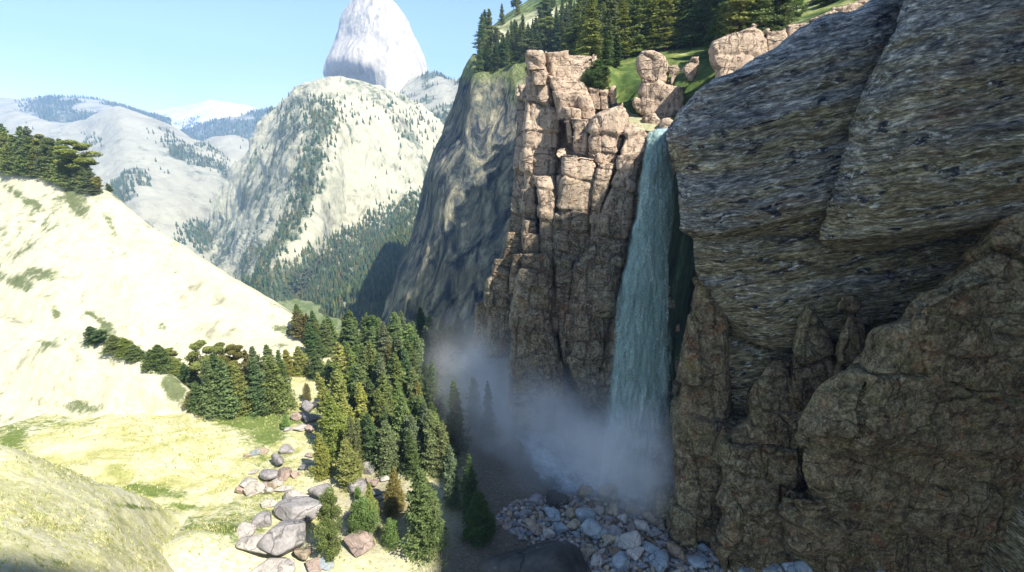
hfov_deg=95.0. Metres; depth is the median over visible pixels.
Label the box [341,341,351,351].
spruce tree
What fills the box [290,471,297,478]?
boulder
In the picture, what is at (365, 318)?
fir tree
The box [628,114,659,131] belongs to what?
grass ledge
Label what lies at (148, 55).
sky
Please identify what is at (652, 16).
conifer tree
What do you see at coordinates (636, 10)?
conifer tree
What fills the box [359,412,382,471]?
spruce tree
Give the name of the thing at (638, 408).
waterfall
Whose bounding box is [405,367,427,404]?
fir tree
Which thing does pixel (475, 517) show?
spruce tree
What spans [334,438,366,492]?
spruce tree
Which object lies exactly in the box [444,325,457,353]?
conifer tree
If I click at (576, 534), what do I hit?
cobble
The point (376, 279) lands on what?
mountain forest
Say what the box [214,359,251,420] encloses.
fir tree
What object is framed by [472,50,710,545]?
rock cliff
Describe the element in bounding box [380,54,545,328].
cliff wall
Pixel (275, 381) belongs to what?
fir tree
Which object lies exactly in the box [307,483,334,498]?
boulder
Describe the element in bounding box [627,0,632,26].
conifer tree
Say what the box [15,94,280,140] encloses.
horizon forest
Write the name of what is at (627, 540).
cobble
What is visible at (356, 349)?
spruce tree
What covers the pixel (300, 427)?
boulder
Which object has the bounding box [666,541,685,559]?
cobble
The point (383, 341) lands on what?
fir tree
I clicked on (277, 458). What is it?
boulder
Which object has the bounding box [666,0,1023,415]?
banded cliff
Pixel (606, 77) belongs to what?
leafy tree
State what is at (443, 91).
hill
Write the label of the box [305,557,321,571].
boulder
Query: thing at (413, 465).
fir tree
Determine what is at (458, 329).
spruce tree
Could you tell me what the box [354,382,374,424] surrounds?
fir tree
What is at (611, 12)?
conifer tree
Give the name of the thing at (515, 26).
conifer tree
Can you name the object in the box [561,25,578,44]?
pine tree
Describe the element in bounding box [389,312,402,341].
conifer tree
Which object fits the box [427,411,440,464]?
fir tree
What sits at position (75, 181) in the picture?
spruce tree
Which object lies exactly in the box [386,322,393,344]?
fir tree
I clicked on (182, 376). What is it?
fir tree
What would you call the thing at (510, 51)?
fir tree
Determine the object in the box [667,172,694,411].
wet gully
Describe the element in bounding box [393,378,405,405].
spruce tree
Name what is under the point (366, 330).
fir tree
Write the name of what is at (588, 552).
cobble
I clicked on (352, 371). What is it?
spruce tree
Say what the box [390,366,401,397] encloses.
fir tree
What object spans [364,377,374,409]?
fir tree
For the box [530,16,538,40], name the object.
fir tree
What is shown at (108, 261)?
ridge
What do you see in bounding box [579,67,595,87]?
bush
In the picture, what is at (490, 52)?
spruce tree
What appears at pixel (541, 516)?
cobble
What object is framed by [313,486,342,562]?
spruce tree
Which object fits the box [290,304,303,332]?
spruce tree
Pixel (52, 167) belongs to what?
fir tree
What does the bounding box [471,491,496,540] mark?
fir tree
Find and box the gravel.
[494,494,720,571]
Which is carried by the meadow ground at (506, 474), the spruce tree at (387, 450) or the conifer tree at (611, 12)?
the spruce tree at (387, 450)
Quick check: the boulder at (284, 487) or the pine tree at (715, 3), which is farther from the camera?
the pine tree at (715, 3)
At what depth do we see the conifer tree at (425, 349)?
117.38 m
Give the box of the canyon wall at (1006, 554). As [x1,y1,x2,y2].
[980,480,1023,571]
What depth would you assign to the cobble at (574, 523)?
75.08 m
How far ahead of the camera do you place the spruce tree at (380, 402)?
92.16 m
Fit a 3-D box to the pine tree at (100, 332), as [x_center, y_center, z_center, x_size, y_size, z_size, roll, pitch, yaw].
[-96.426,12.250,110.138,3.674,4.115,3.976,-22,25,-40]
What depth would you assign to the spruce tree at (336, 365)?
99.71 m
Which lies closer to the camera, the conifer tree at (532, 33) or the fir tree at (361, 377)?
the fir tree at (361, 377)
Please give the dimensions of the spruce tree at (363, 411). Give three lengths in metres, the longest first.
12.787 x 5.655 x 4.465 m
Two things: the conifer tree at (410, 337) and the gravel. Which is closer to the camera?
the gravel
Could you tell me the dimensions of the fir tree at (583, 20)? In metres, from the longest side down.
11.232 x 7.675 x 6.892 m
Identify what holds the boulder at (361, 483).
on the meadow ground at (506, 474)
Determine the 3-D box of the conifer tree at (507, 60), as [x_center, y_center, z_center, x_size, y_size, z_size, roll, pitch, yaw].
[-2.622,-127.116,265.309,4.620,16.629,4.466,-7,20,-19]
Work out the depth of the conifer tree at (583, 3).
199.03 m
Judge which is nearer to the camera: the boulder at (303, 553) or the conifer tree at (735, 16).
the boulder at (303, 553)
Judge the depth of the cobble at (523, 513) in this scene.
77.09 m
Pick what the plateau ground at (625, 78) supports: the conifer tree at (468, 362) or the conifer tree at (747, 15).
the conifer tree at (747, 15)
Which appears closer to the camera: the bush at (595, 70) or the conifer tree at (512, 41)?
the bush at (595, 70)
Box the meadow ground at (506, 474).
[0,298,719,571]
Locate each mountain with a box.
[0,106,224,262]
[147,100,257,129]
[208,76,443,316]
[323,0,428,92]
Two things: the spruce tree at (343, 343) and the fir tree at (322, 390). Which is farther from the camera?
the spruce tree at (343, 343)
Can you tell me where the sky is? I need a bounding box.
[0,0,526,110]
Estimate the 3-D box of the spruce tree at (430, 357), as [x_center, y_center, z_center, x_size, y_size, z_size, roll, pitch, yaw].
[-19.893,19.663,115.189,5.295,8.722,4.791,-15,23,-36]
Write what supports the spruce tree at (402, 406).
on the meadow ground at (506, 474)
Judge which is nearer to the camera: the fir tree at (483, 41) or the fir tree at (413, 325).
the fir tree at (413, 325)
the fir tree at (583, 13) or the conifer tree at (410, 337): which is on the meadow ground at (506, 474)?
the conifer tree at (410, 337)
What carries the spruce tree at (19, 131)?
on the ridge at (108, 261)
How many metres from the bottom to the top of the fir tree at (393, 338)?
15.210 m
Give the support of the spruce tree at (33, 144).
on the ridge at (108, 261)
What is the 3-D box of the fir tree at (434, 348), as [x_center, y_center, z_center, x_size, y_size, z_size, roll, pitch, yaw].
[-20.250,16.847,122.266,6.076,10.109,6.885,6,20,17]
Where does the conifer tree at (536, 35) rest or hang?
on the plateau ground at (625, 78)
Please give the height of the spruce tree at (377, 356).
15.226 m
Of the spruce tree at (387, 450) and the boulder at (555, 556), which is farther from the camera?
the spruce tree at (387, 450)
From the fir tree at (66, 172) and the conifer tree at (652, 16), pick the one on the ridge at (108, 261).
the fir tree at (66, 172)
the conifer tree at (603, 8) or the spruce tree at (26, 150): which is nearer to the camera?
the conifer tree at (603, 8)
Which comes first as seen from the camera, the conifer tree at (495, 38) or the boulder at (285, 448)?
the boulder at (285, 448)
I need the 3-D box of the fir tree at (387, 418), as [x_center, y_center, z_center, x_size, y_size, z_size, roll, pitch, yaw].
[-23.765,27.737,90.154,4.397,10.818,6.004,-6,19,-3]
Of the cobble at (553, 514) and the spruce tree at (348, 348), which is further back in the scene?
the spruce tree at (348, 348)
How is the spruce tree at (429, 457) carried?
on the meadow ground at (506, 474)
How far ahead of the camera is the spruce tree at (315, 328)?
127.51 m
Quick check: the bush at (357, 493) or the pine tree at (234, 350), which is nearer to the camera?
the bush at (357, 493)
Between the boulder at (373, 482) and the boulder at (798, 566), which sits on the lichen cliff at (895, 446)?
the boulder at (798, 566)
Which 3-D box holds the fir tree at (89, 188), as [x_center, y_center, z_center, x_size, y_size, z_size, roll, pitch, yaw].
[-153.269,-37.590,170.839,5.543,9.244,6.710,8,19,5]
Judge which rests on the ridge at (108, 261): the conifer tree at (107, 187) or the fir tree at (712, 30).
the conifer tree at (107, 187)
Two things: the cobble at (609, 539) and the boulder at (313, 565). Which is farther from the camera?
the cobble at (609, 539)
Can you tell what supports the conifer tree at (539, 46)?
on the plateau ground at (625, 78)
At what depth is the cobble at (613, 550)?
70.23 m
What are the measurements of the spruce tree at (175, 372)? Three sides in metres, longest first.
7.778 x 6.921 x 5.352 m
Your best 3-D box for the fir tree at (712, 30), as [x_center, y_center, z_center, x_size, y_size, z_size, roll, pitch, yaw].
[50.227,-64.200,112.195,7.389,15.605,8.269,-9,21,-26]
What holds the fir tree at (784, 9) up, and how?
on the plateau ground at (625, 78)
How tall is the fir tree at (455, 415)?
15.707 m
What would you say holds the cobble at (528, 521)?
on the meadow ground at (506, 474)
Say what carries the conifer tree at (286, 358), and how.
on the meadow ground at (506, 474)
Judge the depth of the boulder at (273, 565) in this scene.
65.22 m
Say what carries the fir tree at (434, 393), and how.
on the meadow ground at (506, 474)
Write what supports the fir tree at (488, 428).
on the meadow ground at (506, 474)
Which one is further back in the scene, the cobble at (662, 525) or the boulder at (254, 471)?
the boulder at (254, 471)
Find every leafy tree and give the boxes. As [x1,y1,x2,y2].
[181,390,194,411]
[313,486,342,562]
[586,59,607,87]
[597,67,611,89]
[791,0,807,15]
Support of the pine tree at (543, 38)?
on the plateau ground at (625, 78)
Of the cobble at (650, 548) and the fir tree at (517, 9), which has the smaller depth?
the cobble at (650, 548)
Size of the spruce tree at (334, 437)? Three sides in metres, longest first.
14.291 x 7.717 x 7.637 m
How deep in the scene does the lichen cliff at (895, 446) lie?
59.05 m
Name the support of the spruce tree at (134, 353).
on the ridge at (44, 369)
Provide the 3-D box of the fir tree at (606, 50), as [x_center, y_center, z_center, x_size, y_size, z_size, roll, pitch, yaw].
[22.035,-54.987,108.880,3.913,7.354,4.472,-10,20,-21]
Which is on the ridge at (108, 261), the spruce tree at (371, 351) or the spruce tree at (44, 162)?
the spruce tree at (44, 162)
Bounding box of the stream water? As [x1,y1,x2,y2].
[521,430,645,499]
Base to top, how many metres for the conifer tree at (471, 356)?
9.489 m
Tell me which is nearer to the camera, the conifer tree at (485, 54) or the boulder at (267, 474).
the boulder at (267, 474)
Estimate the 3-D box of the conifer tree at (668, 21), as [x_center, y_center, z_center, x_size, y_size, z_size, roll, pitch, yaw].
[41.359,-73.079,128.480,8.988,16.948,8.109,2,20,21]
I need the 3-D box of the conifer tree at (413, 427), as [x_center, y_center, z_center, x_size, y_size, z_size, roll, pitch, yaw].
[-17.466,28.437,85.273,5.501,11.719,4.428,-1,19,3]
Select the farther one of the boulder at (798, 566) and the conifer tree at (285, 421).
the conifer tree at (285, 421)
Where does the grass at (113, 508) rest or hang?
on the hill at (147, 516)
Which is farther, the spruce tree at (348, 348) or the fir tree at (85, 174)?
the fir tree at (85, 174)
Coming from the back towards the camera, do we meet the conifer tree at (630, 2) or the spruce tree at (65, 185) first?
the spruce tree at (65, 185)
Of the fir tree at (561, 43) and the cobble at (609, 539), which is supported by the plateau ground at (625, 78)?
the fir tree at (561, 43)
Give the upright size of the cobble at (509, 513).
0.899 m
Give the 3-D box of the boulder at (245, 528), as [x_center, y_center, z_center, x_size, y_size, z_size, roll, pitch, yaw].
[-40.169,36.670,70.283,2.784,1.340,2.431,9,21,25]
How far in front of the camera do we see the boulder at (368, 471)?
85.20 m
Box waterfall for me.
[601,129,673,478]
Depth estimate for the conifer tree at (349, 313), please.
132.93 m
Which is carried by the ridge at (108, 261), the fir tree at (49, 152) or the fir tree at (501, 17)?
the fir tree at (49, 152)
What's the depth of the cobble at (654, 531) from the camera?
73.69 m
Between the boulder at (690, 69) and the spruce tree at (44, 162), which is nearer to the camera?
the boulder at (690, 69)
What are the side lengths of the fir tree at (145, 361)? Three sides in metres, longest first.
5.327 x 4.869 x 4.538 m
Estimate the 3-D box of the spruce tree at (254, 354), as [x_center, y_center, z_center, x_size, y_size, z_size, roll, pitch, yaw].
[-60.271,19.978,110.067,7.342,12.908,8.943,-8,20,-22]
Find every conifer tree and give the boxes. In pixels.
[104,183,114,191]
[281,349,295,376]
[281,414,290,428]
[288,310,304,335]
[292,314,305,338]
[340,310,359,343]
[341,318,361,351]
[363,315,380,344]
[365,330,378,351]
[388,353,395,373]
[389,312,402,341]
[393,335,403,360]
[400,339,425,390]
[401,323,415,346]
[403,414,423,467]
[407,334,413,348]
[411,335,426,381]
[413,395,424,449]
[420,338,429,363]
[421,326,431,349]
[423,315,435,337]
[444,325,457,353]
[463,336,473,373]
[463,345,474,374]
[465,377,482,431]
[475,42,483,71]
[478,10,488,37]
[482,47,489,70]
[486,8,492,29]
[491,27,498,44]
[504,45,509,66]
[509,30,514,56]
[513,21,517,38]
[513,33,518,59]
[520,14,525,38]
[530,27,533,38]
[534,30,539,49]
[536,35,541,49]
[546,24,552,49]
[550,0,556,7]
[562,3,568,32]
[570,1,575,21]
[580,0,586,7]
[599,0,621,59]
[601,4,606,28]
[602,18,614,64]
[610,34,623,67]
[616,0,635,58]
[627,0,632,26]
[628,0,648,55]
[639,0,663,49]
[654,0,677,50]
[669,0,690,48]
[709,4,726,45]
[718,0,754,36]
[722,4,730,29]
[739,2,751,28]
[744,0,768,28]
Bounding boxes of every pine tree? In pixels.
[28,134,48,153]
[34,137,54,161]
[51,139,103,168]
[90,177,97,194]
[91,329,109,345]
[92,176,103,193]
[164,347,182,361]
[183,339,211,377]
[208,342,231,368]
[221,343,243,375]
[486,26,501,41]
[515,38,537,54]
[536,0,552,14]
[536,16,559,48]
[537,33,548,48]
[539,11,552,22]
[550,32,565,51]
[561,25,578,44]
[711,0,718,6]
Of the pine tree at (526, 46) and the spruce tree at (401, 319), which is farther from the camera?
the pine tree at (526, 46)
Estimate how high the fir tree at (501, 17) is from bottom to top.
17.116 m
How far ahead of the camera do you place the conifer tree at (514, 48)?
277.12 m
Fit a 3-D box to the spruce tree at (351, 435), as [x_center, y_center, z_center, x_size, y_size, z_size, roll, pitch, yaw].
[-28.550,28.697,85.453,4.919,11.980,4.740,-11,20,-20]
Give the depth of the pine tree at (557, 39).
243.28 m
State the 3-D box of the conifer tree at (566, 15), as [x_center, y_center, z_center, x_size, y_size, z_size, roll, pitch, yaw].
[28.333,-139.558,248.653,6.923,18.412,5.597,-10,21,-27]
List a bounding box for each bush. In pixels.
[302,383,311,400]
[345,494,381,535]
[354,485,361,499]
[380,517,398,551]
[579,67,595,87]
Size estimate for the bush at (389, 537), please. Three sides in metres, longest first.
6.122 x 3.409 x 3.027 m
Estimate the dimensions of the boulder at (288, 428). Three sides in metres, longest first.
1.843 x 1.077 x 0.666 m
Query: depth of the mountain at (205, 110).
5073.69 m
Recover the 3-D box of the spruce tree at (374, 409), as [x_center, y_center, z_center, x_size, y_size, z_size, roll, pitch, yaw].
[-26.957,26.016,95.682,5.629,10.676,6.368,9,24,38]
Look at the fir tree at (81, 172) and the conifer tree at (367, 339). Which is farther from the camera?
the fir tree at (81, 172)
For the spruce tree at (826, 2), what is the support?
on the plateau ground at (625, 78)
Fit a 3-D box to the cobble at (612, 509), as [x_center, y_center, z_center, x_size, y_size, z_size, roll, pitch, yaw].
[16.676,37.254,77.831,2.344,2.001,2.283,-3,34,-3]
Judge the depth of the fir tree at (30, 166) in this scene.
179.97 m
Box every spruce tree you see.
[0,123,13,135]
[0,131,10,170]
[0,134,19,174]
[7,126,23,166]
[13,136,35,176]
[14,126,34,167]
[30,142,39,173]
[39,159,47,178]
[48,149,70,186]
[60,174,71,188]
[68,161,80,188]
[71,161,80,189]
[78,326,103,346]
[98,335,122,354]
[111,338,142,357]
[123,344,146,361]
[142,344,177,373]
[167,359,188,376]
[209,353,219,376]
[239,349,250,402]
[248,346,265,384]
[259,344,275,379]
[275,349,295,404]
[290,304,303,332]
[291,346,309,376]
[306,349,324,380]
[307,310,320,332]
[308,432,335,482]
[313,325,325,351]
[319,319,334,357]
[321,359,332,388]
[321,392,347,461]
[330,360,349,400]
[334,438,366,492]
[338,393,355,429]
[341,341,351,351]
[344,343,358,371]
[344,416,366,470]
[345,353,356,388]
[347,364,359,416]
[352,345,359,360]
[356,343,374,380]
[358,406,378,461]
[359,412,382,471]
[364,341,375,375]
[369,392,391,430]
[370,367,377,389]
[371,388,394,431]
[372,352,390,386]
[374,420,407,476]
[375,360,393,388]
[381,467,406,517]
[383,343,391,370]
[392,393,420,461]
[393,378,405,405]
[395,469,449,564]
[398,311,406,340]
[409,392,416,419]
[414,381,425,403]
[420,409,443,476]
[422,364,440,401]
[424,350,440,379]
[427,402,439,420]
[441,444,461,510]
[453,312,467,349]
[458,453,479,516]
[460,490,497,549]
[465,315,473,339]
[475,372,491,384]
[486,43,493,69]
[818,0,839,6]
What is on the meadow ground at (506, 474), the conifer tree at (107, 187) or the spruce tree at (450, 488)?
the spruce tree at (450, 488)
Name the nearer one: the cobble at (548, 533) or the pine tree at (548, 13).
the cobble at (548, 533)
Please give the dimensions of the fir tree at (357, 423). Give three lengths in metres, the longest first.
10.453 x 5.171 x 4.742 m
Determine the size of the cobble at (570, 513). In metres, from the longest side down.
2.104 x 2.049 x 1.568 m
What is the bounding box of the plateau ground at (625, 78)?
[486,0,857,119]
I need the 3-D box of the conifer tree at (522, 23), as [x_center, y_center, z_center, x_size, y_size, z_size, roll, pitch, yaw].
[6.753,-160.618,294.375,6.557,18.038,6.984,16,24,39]
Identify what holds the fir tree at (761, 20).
on the plateau ground at (625, 78)
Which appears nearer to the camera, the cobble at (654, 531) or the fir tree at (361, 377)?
the cobble at (654, 531)
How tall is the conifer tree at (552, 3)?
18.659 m
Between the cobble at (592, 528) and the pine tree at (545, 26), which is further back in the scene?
the pine tree at (545, 26)
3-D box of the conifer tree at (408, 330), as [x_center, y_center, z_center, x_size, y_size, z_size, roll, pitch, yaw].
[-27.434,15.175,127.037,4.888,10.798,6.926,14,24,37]
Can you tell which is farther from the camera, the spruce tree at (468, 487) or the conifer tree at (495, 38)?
the conifer tree at (495, 38)
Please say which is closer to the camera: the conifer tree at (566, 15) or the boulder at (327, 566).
the boulder at (327, 566)
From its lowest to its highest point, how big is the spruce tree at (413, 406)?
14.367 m
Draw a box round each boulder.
[234,486,244,493]
[235,534,266,553]
[237,522,256,537]
[239,477,257,487]
[243,481,265,496]
[248,469,258,473]
[249,449,260,456]
[249,558,295,571]
[251,510,271,528]
[256,519,305,555]
[257,448,268,454]
[259,469,277,479]
[261,499,276,507]
[264,487,273,493]
[267,482,276,488]
[271,453,283,464]
[272,478,283,485]
[273,485,291,490]
[274,496,322,522]
[277,467,291,480]
[279,444,294,453]
[280,557,293,565]
[283,426,292,430]
[283,490,308,498]
[290,412,304,420]
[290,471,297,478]
[293,424,306,430]
[294,548,310,559]
[299,463,315,469]
[301,400,313,412]
[303,413,320,422]
[304,424,314,432]
[305,545,313,552]
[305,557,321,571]
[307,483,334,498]
[319,555,333,570]
[344,530,375,556]
[347,478,366,495]
[360,461,375,474]
[365,478,378,485]
[373,490,382,494]
[380,475,389,481]
[478,540,590,571]
[632,50,683,118]
[642,112,660,124]
[658,117,672,128]
[682,56,698,81]
[708,23,767,77]
[738,567,753,571]
[762,563,782,571]
[764,21,809,50]
[781,560,812,571]
[809,0,868,22]
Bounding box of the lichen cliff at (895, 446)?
[647,207,1023,571]
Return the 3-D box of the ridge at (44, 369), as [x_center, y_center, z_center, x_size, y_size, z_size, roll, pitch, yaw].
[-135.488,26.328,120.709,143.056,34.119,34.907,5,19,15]
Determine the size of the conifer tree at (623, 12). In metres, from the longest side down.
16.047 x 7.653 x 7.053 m
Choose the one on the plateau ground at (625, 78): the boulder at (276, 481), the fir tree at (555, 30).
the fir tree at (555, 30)
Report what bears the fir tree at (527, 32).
on the plateau ground at (625, 78)
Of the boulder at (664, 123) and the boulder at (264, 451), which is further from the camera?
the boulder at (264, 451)
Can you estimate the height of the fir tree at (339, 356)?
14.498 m
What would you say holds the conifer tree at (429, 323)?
on the meadow ground at (506, 474)
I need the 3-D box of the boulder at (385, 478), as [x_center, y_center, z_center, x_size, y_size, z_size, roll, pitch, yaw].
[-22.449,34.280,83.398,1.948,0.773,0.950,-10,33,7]
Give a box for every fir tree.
[9,139,22,173]
[25,147,39,176]
[30,145,45,176]
[38,146,56,181]
[43,138,63,176]
[46,154,57,180]
[57,154,72,185]
[75,165,86,190]
[80,170,97,191]
[81,163,101,188]
[81,170,102,194]
[139,349,157,370]
[177,363,188,383]
[184,360,203,391]
[186,381,203,413]
[194,359,230,421]
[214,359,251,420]
[230,361,253,415]
[242,357,277,418]
[260,355,300,415]
[301,313,309,340]
[302,323,320,357]
[313,332,326,356]
[314,372,338,435]
[325,315,341,351]
[326,342,348,395]
[332,369,354,420]
[339,316,344,339]
[347,363,365,412]
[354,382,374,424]
[355,419,368,457]
[358,312,369,346]
[362,326,367,347]
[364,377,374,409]
[365,326,379,350]
[365,482,379,515]
[375,321,392,362]
[377,371,397,423]
[380,405,396,435]
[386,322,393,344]
[388,331,395,364]
[389,354,408,397]
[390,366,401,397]
[399,415,408,461]
[400,347,422,393]
[400,429,426,479]
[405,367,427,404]
[410,321,418,335]
[415,307,425,338]
[419,400,430,453]
[424,361,446,418]
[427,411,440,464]
[429,333,444,368]
[432,420,459,474]
[435,329,442,350]
[438,319,448,340]
[439,338,455,370]
[444,381,473,455]
[467,315,474,340]
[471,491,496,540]
[472,13,489,48]
[472,48,485,74]
[478,34,485,53]
[479,381,499,443]
[488,44,502,72]
[497,3,505,25]
[498,33,509,66]
[506,38,514,61]
[510,20,515,37]
[513,0,520,14]
[513,27,523,58]
[524,22,533,44]
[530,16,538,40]
[547,15,559,46]
[557,19,565,47]
[558,0,565,22]
[559,34,565,50]
[562,3,582,51]
[567,0,572,21]
[571,11,584,54]
[573,15,583,54]
[574,15,589,54]
[575,0,603,59]
[576,2,590,36]
[594,5,603,56]
[600,31,613,64]
[615,0,637,56]
[640,0,648,45]
[671,0,710,46]
[702,0,729,49]
[706,7,719,40]
[716,19,726,38]
[746,0,776,36]
[766,0,800,31]
[768,0,792,28]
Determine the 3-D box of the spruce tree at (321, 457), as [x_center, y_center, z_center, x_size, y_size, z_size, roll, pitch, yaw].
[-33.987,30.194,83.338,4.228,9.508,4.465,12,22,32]
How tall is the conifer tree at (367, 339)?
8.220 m
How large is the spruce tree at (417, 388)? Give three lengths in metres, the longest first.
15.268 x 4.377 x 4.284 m
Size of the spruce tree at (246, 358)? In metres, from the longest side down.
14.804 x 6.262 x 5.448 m
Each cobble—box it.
[506,511,511,516]
[518,510,528,518]
[518,534,524,540]
[525,518,535,525]
[528,525,541,535]
[529,493,543,504]
[538,513,544,519]
[543,529,555,538]
[544,507,560,522]
[546,490,569,508]
[553,522,568,533]
[565,507,575,519]
[566,518,580,529]
[572,531,580,537]
[575,507,598,523]
[576,484,593,496]
[580,547,595,557]
[581,518,608,538]
[590,554,602,566]
[593,505,603,515]
[598,482,618,500]
[598,548,604,554]
[602,534,615,544]
[604,524,621,535]
[605,502,618,517]
[608,546,621,556]
[611,551,629,569]
[614,530,640,549]
[617,514,626,523]
[624,504,641,514]
[626,547,644,559]
[634,520,649,531]
[641,511,663,526]
[641,541,659,553]
[647,527,662,536]
[648,549,668,571]
[657,522,665,529]
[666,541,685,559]
[688,555,707,568]
[697,543,711,551]
[711,555,718,561]
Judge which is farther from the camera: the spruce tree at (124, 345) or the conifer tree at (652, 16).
the conifer tree at (652, 16)
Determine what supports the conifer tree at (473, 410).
on the meadow ground at (506, 474)
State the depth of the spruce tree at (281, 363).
105.75 m
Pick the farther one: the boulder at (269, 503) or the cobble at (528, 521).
the boulder at (269, 503)
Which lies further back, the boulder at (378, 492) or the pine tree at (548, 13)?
the pine tree at (548, 13)
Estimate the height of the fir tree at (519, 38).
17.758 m
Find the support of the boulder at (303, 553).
on the meadow ground at (506, 474)
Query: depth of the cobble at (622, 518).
75.99 m
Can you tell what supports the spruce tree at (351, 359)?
on the meadow ground at (506, 474)
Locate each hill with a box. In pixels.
[0,96,171,124]
[0,445,188,571]
[185,107,274,140]
[202,135,248,179]
[400,73,458,123]
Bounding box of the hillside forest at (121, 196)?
[8,69,458,257]
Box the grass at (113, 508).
[0,386,466,571]
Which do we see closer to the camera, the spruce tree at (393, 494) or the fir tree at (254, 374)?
the spruce tree at (393, 494)
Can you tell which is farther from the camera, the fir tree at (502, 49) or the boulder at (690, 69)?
the fir tree at (502, 49)
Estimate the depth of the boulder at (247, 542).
66.95 m
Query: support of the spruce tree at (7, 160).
on the ridge at (108, 261)
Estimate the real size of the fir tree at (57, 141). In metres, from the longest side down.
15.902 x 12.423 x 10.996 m
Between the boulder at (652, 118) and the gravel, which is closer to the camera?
the gravel
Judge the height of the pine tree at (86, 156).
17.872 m
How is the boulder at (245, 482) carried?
on the meadow ground at (506, 474)
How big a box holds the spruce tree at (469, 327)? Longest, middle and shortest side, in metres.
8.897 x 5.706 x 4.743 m
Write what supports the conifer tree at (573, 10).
on the plateau ground at (625, 78)
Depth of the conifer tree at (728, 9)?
107.67 m
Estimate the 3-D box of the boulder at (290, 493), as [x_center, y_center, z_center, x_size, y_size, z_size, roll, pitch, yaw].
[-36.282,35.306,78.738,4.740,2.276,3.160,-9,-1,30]
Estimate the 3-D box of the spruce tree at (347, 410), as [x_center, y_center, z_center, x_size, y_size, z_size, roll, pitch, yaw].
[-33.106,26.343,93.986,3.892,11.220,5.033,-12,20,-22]
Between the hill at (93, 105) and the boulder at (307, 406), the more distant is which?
the hill at (93, 105)
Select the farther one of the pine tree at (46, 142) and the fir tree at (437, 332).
the pine tree at (46, 142)
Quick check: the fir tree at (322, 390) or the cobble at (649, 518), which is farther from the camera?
the fir tree at (322, 390)
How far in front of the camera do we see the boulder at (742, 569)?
63.51 m
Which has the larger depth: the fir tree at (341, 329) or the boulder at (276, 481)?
the fir tree at (341, 329)
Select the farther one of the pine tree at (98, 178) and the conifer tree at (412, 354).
the pine tree at (98, 178)
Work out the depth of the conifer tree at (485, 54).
274.43 m
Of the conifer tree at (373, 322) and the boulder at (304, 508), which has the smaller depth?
the boulder at (304, 508)
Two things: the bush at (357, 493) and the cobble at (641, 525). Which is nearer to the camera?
the cobble at (641, 525)
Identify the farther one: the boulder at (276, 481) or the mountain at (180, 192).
the mountain at (180, 192)
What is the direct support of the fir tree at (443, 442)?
on the meadow ground at (506, 474)
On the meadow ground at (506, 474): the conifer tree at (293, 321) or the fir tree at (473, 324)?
the fir tree at (473, 324)
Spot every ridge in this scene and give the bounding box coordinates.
[0,172,321,368]
[0,316,193,425]
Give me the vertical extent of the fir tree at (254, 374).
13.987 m
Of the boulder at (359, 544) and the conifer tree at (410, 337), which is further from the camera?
the conifer tree at (410, 337)
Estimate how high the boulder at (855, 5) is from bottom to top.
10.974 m
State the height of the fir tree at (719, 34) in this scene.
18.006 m
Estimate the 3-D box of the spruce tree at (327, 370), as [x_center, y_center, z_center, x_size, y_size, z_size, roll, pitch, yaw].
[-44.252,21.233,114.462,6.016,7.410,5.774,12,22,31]
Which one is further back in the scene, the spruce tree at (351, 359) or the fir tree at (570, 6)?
the fir tree at (570, 6)
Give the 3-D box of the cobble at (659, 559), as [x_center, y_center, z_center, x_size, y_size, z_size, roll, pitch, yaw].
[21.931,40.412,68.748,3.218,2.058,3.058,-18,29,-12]
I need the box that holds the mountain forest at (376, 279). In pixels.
[208,82,444,327]
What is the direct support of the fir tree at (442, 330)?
on the meadow ground at (506, 474)
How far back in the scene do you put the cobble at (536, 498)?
79.89 m
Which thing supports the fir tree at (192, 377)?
on the ridge at (44, 369)
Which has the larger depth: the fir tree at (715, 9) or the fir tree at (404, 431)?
the fir tree at (715, 9)
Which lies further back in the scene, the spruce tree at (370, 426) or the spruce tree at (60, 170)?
the spruce tree at (60, 170)
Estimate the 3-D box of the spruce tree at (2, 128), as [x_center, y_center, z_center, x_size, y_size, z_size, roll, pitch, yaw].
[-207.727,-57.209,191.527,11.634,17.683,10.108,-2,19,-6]
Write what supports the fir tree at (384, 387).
on the meadow ground at (506, 474)
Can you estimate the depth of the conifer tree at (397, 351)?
108.52 m
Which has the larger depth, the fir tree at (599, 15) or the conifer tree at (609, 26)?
the fir tree at (599, 15)
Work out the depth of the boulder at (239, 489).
81.38 m
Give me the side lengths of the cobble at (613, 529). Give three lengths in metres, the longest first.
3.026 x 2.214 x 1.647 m
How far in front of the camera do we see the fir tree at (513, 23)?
289.74 m
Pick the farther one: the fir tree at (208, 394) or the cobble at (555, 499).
the fir tree at (208, 394)
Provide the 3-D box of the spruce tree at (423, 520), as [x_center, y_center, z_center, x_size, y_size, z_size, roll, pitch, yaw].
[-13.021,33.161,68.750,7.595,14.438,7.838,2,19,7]
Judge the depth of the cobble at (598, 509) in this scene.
77.53 m
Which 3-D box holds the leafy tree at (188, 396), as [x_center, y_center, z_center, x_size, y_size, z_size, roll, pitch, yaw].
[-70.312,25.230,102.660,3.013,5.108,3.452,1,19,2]
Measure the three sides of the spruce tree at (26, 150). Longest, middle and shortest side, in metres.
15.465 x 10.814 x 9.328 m
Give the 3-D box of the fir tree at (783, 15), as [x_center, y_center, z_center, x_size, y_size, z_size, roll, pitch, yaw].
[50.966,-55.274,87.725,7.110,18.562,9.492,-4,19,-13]
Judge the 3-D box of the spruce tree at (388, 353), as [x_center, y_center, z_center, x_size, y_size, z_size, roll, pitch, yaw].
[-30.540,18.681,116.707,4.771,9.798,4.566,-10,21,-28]

